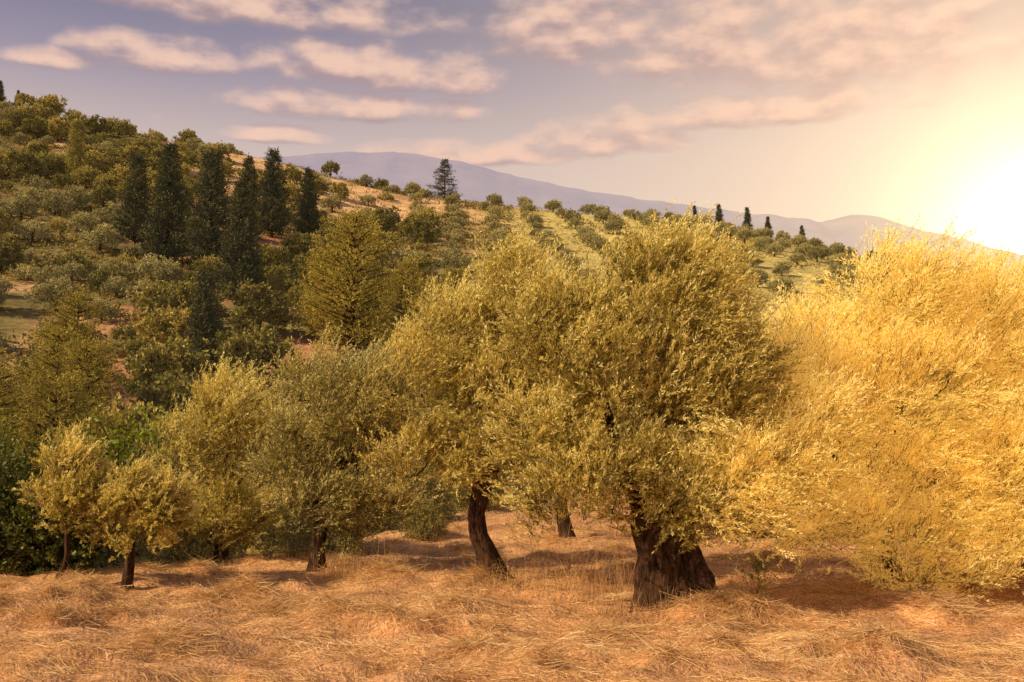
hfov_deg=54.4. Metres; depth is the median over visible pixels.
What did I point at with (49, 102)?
broadleaf tree
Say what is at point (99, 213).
olive tree
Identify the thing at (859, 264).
olive tree
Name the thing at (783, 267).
olive tree
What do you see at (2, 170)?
broadleaf tree
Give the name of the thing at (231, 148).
olive tree
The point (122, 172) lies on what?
broadleaf tree
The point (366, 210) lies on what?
olive tree
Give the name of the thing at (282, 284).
broadleaf tree
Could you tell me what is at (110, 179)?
broadleaf tree
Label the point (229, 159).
broadleaf tree
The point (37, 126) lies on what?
broadleaf tree
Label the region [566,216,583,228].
olive tree
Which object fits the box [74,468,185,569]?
shrub
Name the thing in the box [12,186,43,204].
olive tree
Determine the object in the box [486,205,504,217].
olive tree
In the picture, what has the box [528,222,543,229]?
olive tree
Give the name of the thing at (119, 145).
broadleaf tree
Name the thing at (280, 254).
broadleaf tree
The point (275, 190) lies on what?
pine tree
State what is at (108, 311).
olive tree
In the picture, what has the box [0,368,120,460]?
tree
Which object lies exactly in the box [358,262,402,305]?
broadleaf tree
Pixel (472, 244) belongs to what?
hillside scrub
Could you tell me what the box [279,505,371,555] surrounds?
shrub
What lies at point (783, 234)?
olive tree
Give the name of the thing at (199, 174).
broadleaf tree
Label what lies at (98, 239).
olive tree
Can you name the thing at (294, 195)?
broadleaf tree
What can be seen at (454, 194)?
olive tree
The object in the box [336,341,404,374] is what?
olive tree
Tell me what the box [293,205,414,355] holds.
pine tree
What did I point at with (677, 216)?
olive tree
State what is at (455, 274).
olive tree
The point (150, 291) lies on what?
broadleaf tree
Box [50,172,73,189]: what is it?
broadleaf tree
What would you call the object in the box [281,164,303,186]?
broadleaf tree
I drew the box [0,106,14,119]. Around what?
olive tree
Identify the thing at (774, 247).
olive tree
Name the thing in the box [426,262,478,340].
tree
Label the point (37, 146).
broadleaf tree
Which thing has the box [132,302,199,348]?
broadleaf tree
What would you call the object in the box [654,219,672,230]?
olive tree
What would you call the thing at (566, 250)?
olive tree
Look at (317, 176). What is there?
broadleaf tree
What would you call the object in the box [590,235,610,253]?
olive tree
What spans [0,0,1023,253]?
sky
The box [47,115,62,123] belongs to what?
broadleaf tree
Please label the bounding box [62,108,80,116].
olive tree
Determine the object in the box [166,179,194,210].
broadleaf tree
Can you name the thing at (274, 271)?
broadleaf tree
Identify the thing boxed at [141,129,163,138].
shrub
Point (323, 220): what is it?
broadleaf tree
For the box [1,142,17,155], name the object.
shrub
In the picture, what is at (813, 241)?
olive tree
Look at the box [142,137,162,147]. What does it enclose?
shrub
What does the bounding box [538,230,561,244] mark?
olive tree
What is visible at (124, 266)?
shrub
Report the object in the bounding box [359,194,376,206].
olive tree
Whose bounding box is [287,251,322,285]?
broadleaf tree
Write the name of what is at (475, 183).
mountain
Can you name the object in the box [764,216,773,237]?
pine tree
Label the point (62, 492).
olive tree
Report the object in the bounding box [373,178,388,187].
broadleaf tree
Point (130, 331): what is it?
shrub
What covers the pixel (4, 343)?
shrub
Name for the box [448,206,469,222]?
olive tree
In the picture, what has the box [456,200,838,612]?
olive tree
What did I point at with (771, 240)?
olive tree
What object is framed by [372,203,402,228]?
broadleaf tree
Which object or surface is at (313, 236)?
broadleaf tree
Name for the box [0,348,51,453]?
tree
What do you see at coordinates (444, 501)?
shrub
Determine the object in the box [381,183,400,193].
shrub
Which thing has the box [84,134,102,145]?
shrub
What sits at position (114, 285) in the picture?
olive tree
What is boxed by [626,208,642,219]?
olive tree
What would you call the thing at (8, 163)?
broadleaf tree
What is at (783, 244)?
olive tree
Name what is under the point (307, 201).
pine tree
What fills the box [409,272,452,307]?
broadleaf tree
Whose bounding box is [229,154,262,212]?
pine tree
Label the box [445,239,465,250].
olive tree
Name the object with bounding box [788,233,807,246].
olive tree
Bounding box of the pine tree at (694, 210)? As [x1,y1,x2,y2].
[691,205,697,215]
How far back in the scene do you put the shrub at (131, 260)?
124.36 m
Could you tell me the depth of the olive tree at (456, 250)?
140.52 m
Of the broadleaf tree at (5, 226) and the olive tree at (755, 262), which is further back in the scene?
the olive tree at (755, 262)
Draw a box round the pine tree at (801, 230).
[799,225,807,240]
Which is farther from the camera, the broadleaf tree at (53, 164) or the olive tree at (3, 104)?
the olive tree at (3, 104)
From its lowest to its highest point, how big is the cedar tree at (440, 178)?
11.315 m
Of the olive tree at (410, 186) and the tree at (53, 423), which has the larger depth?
the olive tree at (410, 186)
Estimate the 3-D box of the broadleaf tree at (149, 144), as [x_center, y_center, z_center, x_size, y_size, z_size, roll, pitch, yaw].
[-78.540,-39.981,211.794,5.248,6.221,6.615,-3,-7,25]
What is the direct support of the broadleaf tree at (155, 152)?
on the ground at (20, 318)
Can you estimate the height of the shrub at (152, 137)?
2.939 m
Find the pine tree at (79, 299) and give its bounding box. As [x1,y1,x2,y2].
[28,286,121,383]
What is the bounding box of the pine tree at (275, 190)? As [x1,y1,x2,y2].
[253,147,293,237]
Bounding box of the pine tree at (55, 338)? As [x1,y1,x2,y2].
[3,318,103,439]
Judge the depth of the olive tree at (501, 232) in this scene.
168.63 m
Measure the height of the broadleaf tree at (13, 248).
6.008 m
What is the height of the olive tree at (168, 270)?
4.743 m
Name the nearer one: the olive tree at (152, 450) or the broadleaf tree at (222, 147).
the olive tree at (152, 450)
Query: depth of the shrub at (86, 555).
17.48 m
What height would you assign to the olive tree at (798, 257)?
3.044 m
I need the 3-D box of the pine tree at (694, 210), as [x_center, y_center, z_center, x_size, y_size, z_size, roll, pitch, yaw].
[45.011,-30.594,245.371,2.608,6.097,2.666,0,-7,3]
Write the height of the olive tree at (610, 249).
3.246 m
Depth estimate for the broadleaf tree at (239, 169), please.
199.54 m
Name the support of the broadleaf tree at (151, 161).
on the ground at (20, 318)
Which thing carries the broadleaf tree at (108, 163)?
on the ground at (20, 318)
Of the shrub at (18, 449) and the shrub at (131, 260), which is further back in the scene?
the shrub at (131, 260)
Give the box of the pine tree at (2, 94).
[0,80,6,101]
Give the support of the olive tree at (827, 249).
on the ground at (20, 318)
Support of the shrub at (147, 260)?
on the ground at (20, 318)
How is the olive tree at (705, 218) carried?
on the ground at (20, 318)
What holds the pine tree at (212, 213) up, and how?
on the ground at (20, 318)
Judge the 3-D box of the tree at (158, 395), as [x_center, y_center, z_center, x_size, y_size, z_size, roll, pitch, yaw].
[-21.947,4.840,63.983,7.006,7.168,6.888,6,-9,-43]
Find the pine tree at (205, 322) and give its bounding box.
[179,266,225,385]
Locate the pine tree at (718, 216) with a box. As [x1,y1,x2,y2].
[712,204,724,225]
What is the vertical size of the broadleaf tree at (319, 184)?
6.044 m
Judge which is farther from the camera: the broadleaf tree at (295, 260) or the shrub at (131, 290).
the broadleaf tree at (295, 260)
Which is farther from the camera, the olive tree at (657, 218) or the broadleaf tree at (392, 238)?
the olive tree at (657, 218)
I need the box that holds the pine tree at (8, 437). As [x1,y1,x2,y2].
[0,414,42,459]
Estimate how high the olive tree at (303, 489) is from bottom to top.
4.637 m
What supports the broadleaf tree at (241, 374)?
on the ground at (20, 318)
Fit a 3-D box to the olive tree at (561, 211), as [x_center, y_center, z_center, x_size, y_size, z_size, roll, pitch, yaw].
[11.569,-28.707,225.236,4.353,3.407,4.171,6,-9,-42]
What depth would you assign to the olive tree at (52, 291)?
99.69 m
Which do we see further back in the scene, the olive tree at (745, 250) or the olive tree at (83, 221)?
the olive tree at (745, 250)
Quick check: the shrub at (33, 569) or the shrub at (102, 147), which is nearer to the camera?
the shrub at (33, 569)
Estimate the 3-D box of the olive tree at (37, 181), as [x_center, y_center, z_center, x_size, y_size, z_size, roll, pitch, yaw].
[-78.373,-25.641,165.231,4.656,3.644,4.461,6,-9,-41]
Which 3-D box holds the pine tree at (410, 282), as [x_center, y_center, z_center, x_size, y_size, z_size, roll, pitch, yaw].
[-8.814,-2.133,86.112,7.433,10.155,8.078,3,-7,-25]
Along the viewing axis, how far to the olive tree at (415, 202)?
216.44 m
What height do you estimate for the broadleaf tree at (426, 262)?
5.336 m
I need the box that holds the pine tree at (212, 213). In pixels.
[172,148,232,261]
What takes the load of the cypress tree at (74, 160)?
on the ground at (20, 318)
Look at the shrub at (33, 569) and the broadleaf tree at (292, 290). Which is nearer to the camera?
the shrub at (33, 569)
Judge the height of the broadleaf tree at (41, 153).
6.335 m
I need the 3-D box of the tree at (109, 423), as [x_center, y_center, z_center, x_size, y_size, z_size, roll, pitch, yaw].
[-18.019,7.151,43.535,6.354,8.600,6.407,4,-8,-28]
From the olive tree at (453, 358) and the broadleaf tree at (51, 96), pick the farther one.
the broadleaf tree at (51, 96)
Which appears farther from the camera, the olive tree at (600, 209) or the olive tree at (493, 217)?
the olive tree at (600, 209)
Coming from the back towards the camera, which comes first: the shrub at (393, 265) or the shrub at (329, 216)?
the shrub at (329, 216)
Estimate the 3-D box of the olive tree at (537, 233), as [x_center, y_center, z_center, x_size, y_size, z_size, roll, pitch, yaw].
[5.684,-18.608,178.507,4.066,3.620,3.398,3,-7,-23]
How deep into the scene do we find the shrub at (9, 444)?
15.65 m
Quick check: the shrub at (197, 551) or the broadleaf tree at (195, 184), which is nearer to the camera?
the shrub at (197, 551)
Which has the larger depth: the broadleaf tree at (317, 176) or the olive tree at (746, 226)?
the olive tree at (746, 226)
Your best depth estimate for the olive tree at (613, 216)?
206.24 m
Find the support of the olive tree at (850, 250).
on the ground at (20, 318)
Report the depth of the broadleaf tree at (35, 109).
227.20 m
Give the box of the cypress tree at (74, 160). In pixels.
[63,117,87,181]
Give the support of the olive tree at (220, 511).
on the ground at (20, 318)
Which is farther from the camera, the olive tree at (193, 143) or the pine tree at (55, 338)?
the olive tree at (193, 143)
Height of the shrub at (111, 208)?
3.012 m
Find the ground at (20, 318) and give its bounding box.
[0,112,1023,681]
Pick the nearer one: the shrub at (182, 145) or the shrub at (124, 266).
the shrub at (124, 266)
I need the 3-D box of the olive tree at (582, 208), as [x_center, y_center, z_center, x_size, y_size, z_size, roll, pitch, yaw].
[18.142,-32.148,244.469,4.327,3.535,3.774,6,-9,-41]
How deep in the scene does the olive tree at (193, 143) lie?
234.99 m
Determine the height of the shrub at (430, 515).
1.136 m
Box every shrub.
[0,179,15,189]
[0,334,15,353]
[0,377,30,399]
[0,408,86,571]
[0,428,131,577]
[0,449,88,572]
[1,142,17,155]
[3,440,52,572]
[6,218,23,231]
[6,263,42,281]
[14,353,63,379]
[16,249,38,262]
[16,402,270,568]
[26,468,165,569]
[34,313,95,336]
[43,217,71,230]
[51,249,99,271]
[66,210,89,219]
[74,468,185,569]
[83,266,137,289]
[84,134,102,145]
[89,258,137,277]
[92,132,115,140]
[93,141,111,152]
[101,339,129,355]
[106,253,143,265]
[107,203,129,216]
[109,321,138,339]
[120,280,158,306]
[121,242,150,258]
[130,253,179,273]
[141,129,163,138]
[142,134,160,141]
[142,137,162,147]
[153,484,250,563]
[169,139,187,150]
[254,486,337,554]
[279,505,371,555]
[328,214,340,223]
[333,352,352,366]
[343,476,406,536]
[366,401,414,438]
[377,191,394,200]
[378,258,399,268]
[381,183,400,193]
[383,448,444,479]
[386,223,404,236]
[393,247,416,261]
[393,463,465,527]
[394,492,453,542]
[400,233,426,243]
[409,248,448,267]
[410,242,430,250]
[433,246,451,258]
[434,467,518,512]
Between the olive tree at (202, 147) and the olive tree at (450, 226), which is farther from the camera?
the olive tree at (202, 147)
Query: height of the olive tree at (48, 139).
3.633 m
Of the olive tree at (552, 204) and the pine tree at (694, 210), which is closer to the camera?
the olive tree at (552, 204)
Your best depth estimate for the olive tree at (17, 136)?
213.34 m
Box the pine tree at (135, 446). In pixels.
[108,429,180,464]
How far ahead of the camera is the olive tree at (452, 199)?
226.75 m
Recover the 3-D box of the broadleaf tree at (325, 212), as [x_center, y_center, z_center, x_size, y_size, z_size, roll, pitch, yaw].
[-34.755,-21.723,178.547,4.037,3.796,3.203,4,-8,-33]
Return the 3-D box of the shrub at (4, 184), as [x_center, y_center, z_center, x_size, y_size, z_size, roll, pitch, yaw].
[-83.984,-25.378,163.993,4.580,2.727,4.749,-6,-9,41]
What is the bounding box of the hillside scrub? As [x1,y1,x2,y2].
[0,100,1023,511]
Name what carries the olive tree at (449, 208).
on the ground at (20, 318)
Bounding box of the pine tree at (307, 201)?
[291,166,323,235]
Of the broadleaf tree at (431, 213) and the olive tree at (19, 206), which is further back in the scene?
the broadleaf tree at (431, 213)
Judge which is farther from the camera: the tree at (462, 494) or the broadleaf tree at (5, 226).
the broadleaf tree at (5, 226)
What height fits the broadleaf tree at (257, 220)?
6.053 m
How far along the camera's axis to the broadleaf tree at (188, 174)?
190.04 m
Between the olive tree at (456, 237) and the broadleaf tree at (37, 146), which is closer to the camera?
the olive tree at (456, 237)
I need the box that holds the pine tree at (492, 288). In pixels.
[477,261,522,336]
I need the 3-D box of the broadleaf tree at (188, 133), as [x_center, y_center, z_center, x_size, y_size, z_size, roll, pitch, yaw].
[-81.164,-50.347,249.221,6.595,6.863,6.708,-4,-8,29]
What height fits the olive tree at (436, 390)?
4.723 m
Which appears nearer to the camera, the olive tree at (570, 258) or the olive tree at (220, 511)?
the olive tree at (220, 511)
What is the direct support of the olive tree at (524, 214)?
on the ground at (20, 318)
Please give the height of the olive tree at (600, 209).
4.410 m
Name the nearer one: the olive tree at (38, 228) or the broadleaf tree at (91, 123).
the olive tree at (38, 228)
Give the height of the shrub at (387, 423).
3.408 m
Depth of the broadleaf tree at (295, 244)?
129.80 m
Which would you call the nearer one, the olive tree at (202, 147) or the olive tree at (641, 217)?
the olive tree at (641, 217)
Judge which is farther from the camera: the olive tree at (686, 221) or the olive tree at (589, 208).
the olive tree at (589, 208)
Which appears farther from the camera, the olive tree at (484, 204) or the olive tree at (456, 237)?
the olive tree at (484, 204)
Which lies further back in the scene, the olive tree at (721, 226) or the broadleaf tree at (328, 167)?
the broadleaf tree at (328, 167)
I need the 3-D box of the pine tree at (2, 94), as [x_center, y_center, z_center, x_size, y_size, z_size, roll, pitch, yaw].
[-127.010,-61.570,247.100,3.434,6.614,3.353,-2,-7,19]
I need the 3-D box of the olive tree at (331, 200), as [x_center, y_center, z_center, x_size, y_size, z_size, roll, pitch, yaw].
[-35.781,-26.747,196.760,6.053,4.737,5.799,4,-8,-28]
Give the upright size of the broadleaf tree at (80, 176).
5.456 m
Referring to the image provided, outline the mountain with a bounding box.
[259,152,1023,276]
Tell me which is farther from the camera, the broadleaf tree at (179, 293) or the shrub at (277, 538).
the broadleaf tree at (179, 293)
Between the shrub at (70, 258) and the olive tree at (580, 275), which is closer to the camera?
the shrub at (70, 258)
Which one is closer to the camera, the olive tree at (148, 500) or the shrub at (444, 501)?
the olive tree at (148, 500)
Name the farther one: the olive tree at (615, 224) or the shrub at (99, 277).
the olive tree at (615, 224)
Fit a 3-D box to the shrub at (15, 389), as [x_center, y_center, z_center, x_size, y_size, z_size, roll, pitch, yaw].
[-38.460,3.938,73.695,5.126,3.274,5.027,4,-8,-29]
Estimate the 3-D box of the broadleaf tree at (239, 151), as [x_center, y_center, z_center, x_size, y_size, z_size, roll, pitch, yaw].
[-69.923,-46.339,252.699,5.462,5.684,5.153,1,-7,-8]
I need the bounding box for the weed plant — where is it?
[740,551,777,595]
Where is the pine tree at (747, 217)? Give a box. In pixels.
[741,207,753,229]
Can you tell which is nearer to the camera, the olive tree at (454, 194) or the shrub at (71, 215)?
the shrub at (71, 215)
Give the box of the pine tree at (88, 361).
[23,335,138,445]
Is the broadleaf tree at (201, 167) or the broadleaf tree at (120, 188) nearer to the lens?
the broadleaf tree at (120, 188)
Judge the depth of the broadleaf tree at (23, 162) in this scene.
171.90 m
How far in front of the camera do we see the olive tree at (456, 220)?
197.38 m
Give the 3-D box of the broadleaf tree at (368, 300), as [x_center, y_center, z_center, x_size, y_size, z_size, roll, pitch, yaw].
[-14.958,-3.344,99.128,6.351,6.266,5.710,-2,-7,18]
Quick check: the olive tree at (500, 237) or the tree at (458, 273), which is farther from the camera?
the olive tree at (500, 237)
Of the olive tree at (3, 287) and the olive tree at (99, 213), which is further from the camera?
the olive tree at (99, 213)
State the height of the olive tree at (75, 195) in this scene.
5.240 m
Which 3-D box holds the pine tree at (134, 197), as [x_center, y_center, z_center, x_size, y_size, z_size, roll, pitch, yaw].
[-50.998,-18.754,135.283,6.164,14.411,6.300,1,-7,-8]
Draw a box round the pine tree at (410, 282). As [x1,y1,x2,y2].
[367,256,448,344]
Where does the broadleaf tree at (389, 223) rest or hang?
on the ground at (20, 318)
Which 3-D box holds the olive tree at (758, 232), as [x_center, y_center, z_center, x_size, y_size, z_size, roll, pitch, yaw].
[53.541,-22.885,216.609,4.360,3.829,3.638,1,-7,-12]
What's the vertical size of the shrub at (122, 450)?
4.795 m
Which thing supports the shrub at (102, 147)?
on the ground at (20, 318)
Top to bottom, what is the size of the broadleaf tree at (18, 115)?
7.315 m
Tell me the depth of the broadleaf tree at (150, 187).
165.95 m
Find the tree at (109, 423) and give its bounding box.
[67,407,141,463]
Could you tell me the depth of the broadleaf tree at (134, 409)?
53.34 m
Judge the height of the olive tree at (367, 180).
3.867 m
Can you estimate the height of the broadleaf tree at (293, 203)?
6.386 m
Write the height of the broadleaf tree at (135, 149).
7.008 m
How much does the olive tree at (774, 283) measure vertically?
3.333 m
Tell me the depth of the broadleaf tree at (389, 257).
128.65 m
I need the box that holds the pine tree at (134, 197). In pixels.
[111,151,152,244]
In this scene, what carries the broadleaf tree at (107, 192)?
on the ground at (20, 318)
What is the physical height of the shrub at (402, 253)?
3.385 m
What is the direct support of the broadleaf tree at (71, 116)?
on the ground at (20, 318)
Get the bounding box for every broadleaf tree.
[0,119,16,135]
[0,147,23,176]
[0,164,9,178]
[0,207,17,238]
[0,232,27,273]
[4,108,35,131]
[4,148,50,183]
[14,92,35,107]
[15,101,40,116]
[16,113,47,138]
[27,139,48,154]
[31,150,64,176]
[32,152,66,181]
[33,95,61,114]
[35,103,54,119]
[41,94,67,116]
[41,117,72,141]
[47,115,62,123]
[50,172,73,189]
[59,155,70,173]
[62,111,86,126]
[69,164,101,188]
[70,392,189,469]
[83,143,97,151]
[83,148,106,169]
[85,114,107,135]
[86,182,122,207]
[92,172,121,187]
[96,154,130,176]
[104,146,132,163]
[106,116,133,138]
[106,139,129,153]
[108,162,135,184]
[113,333,214,402]
[115,180,128,200]
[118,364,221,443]
[121,143,150,162]
[129,125,136,136]
[131,137,158,157]
[132,279,187,323]
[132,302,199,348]
[139,182,160,206]
[143,156,161,170]
[143,166,173,200]
[149,144,164,164]
[153,280,226,326]
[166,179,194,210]
[173,128,202,142]
[174,152,191,164]
[177,162,193,183]
[178,257,226,285]
[182,150,196,163]
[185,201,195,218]
[187,178,202,198]
[193,166,231,193]
[197,153,227,175]
[199,364,266,415]
[200,254,227,279]
[204,324,300,384]
[206,140,230,157]
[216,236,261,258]
[216,277,299,335]
[222,157,235,168]
[222,158,236,177]
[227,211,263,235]
[232,149,243,154]
[232,180,262,200]
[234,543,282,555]
[235,167,264,183]
[238,446,324,496]
[240,397,322,462]
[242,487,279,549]
[254,242,272,265]
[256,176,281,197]
[257,244,293,274]
[263,263,291,283]
[267,271,305,297]
[269,200,297,227]
[270,356,333,402]
[275,231,316,264]
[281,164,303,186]
[282,180,301,207]
[282,284,315,312]
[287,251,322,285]
[299,171,323,187]
[302,229,324,247]
[303,177,329,196]
[310,208,328,220]
[315,219,352,246]
[316,216,334,230]
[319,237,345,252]
[320,160,342,176]
[329,182,349,199]
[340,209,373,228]
[343,280,390,325]
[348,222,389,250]
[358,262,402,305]
[359,239,395,268]
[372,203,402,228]
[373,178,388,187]
[374,213,398,233]
[381,230,398,252]
[396,212,441,244]
[400,252,432,282]
[408,207,441,226]
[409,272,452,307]
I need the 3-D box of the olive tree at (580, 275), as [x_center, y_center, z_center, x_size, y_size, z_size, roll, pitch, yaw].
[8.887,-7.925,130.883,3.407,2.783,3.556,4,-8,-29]
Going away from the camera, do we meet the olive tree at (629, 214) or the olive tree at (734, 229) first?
the olive tree at (734, 229)
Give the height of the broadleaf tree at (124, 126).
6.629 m
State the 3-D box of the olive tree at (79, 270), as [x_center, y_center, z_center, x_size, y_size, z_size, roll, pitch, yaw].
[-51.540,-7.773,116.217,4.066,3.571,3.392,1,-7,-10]
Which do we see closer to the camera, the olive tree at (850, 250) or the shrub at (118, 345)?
the shrub at (118, 345)
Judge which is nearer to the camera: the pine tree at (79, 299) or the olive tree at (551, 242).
the pine tree at (79, 299)
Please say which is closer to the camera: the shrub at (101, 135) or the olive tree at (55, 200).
the olive tree at (55, 200)
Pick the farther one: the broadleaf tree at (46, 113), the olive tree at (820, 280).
the broadleaf tree at (46, 113)
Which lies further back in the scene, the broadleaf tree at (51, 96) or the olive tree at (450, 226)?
the broadleaf tree at (51, 96)
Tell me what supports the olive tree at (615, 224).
on the ground at (20, 318)
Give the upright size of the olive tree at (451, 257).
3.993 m
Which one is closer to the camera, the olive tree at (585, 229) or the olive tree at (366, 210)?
the olive tree at (585, 229)
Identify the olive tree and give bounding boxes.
[0,100,16,112]
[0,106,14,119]
[0,193,44,220]
[0,275,18,308]
[9,132,27,142]
[11,219,50,242]
[11,416,122,579]
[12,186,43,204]
[17,274,84,313]
[25,175,56,191]
[27,264,72,286]
[37,188,80,214]
[38,135,56,146]
[57,182,92,209]
[58,260,88,282]
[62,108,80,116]
[62,209,100,234]
[72,453,209,590]
[76,223,123,252]
[85,294,118,323]
[91,207,123,225]
[97,273,132,297]
[116,431,277,562]
[137,352,311,565]
[139,257,182,283]
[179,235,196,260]
[185,137,206,152]
[195,142,213,156]
[226,143,236,152]
[232,320,442,571]
[254,436,408,554]
[317,193,345,212]
[319,176,331,189]
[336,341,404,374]
[345,212,623,580]
[358,174,374,186]
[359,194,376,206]
[359,207,374,215]
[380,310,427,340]
[403,181,420,194]
[406,203,434,219]
[409,192,424,201]
[410,200,422,209]
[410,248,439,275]
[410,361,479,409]
[419,189,433,198]
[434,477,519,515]
[435,250,470,271]
[443,194,458,204]
[443,223,463,233]
[444,203,459,212]
[445,232,464,243]
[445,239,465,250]
[445,247,462,261]
[445,268,469,288]
[447,228,465,239]
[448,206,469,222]
[448,215,466,227]
[450,192,461,198]
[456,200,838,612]
[457,338,677,538]
[477,201,489,208]
[484,213,499,222]
[486,192,501,201]
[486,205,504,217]
[488,194,504,205]
[488,221,501,229]
[488,228,510,242]
[489,228,507,237]
[492,235,510,247]
[517,196,533,206]
[519,203,535,213]
[520,211,534,219]
[522,213,544,226]
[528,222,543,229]
[529,227,540,236]
[533,229,553,239]
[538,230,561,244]
[538,234,565,251]
[543,199,561,212]
[554,206,567,218]
[554,247,573,259]
[559,252,579,269]
[563,209,584,221]
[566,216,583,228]
[567,271,590,284]
[576,225,596,238]
[577,204,591,213]
[579,230,603,247]
[583,203,595,214]
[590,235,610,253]
[592,204,610,217]
[594,210,611,223]
[600,245,620,258]
[601,219,624,234]
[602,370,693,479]
[607,212,625,227]
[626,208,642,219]
[635,212,649,223]
[642,215,661,227]
[645,208,661,217]
[653,316,864,539]
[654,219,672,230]
[663,211,672,221]
[665,213,1023,603]
[670,213,681,223]
[676,216,696,230]
[695,214,713,226]
[709,232,722,240]
[711,221,728,231]
[719,225,738,238]
[732,262,756,279]
[734,244,753,256]
[735,226,756,243]
[737,223,752,230]
[742,249,763,266]
[747,268,771,287]
[749,227,766,239]
[751,236,769,250]
[760,227,772,235]
[764,236,775,245]
[764,242,783,256]
[766,277,795,296]
[770,259,791,276]
[774,237,793,250]
[775,230,790,240]
[787,251,806,265]
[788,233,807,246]
[791,245,806,255]
[799,243,812,251]
[806,237,823,246]
[807,245,826,261]
[813,274,844,293]
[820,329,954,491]
[821,246,834,258]
[824,252,850,265]
[827,262,851,278]
[828,242,845,254]
[829,242,845,250]
[842,277,875,298]
[843,246,858,253]
[845,269,867,286]
[850,258,871,269]
[887,219,1023,574]
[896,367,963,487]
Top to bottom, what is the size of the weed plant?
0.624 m
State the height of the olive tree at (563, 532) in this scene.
4.875 m
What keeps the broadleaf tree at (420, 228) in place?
on the ground at (20, 318)
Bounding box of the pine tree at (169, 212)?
[135,142,192,262]
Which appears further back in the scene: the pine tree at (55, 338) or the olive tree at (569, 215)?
the olive tree at (569, 215)
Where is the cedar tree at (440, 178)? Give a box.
[426,158,462,198]
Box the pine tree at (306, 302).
[286,238,361,342]
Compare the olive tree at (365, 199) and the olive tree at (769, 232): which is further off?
the olive tree at (769, 232)
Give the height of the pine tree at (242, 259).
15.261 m
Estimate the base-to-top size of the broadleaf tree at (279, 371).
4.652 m
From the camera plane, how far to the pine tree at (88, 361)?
55.70 m
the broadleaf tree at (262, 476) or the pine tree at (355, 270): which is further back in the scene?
the pine tree at (355, 270)
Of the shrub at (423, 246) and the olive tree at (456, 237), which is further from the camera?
the olive tree at (456, 237)
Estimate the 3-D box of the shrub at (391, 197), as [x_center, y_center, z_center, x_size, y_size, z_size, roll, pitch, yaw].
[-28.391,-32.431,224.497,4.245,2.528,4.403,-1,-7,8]
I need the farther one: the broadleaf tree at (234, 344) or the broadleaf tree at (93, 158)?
the broadleaf tree at (93, 158)
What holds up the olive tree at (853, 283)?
on the ground at (20, 318)
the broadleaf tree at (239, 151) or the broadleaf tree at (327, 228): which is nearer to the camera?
the broadleaf tree at (327, 228)
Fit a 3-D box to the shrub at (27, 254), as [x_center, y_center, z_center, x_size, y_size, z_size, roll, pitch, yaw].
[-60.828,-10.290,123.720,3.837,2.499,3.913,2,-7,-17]
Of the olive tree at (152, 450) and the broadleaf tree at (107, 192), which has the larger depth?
the broadleaf tree at (107, 192)
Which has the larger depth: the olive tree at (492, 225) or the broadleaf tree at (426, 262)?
the olive tree at (492, 225)
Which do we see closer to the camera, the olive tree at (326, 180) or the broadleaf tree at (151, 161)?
the broadleaf tree at (151, 161)
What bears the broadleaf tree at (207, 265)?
on the ground at (20, 318)
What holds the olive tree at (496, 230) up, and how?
on the ground at (20, 318)
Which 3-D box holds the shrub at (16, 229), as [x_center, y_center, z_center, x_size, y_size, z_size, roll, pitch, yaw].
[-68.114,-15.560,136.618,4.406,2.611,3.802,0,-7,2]
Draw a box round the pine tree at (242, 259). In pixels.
[214,178,269,300]
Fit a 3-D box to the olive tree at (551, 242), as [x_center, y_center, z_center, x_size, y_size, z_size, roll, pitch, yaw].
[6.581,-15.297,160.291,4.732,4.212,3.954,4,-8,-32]
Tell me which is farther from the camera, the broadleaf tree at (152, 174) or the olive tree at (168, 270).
the broadleaf tree at (152, 174)
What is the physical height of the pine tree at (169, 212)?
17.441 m
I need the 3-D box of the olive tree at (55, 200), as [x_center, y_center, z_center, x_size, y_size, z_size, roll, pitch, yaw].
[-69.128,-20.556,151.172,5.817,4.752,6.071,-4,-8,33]
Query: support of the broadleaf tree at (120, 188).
on the ground at (20, 318)
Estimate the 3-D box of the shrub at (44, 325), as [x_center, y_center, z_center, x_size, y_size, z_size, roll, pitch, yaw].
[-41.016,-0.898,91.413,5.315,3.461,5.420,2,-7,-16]

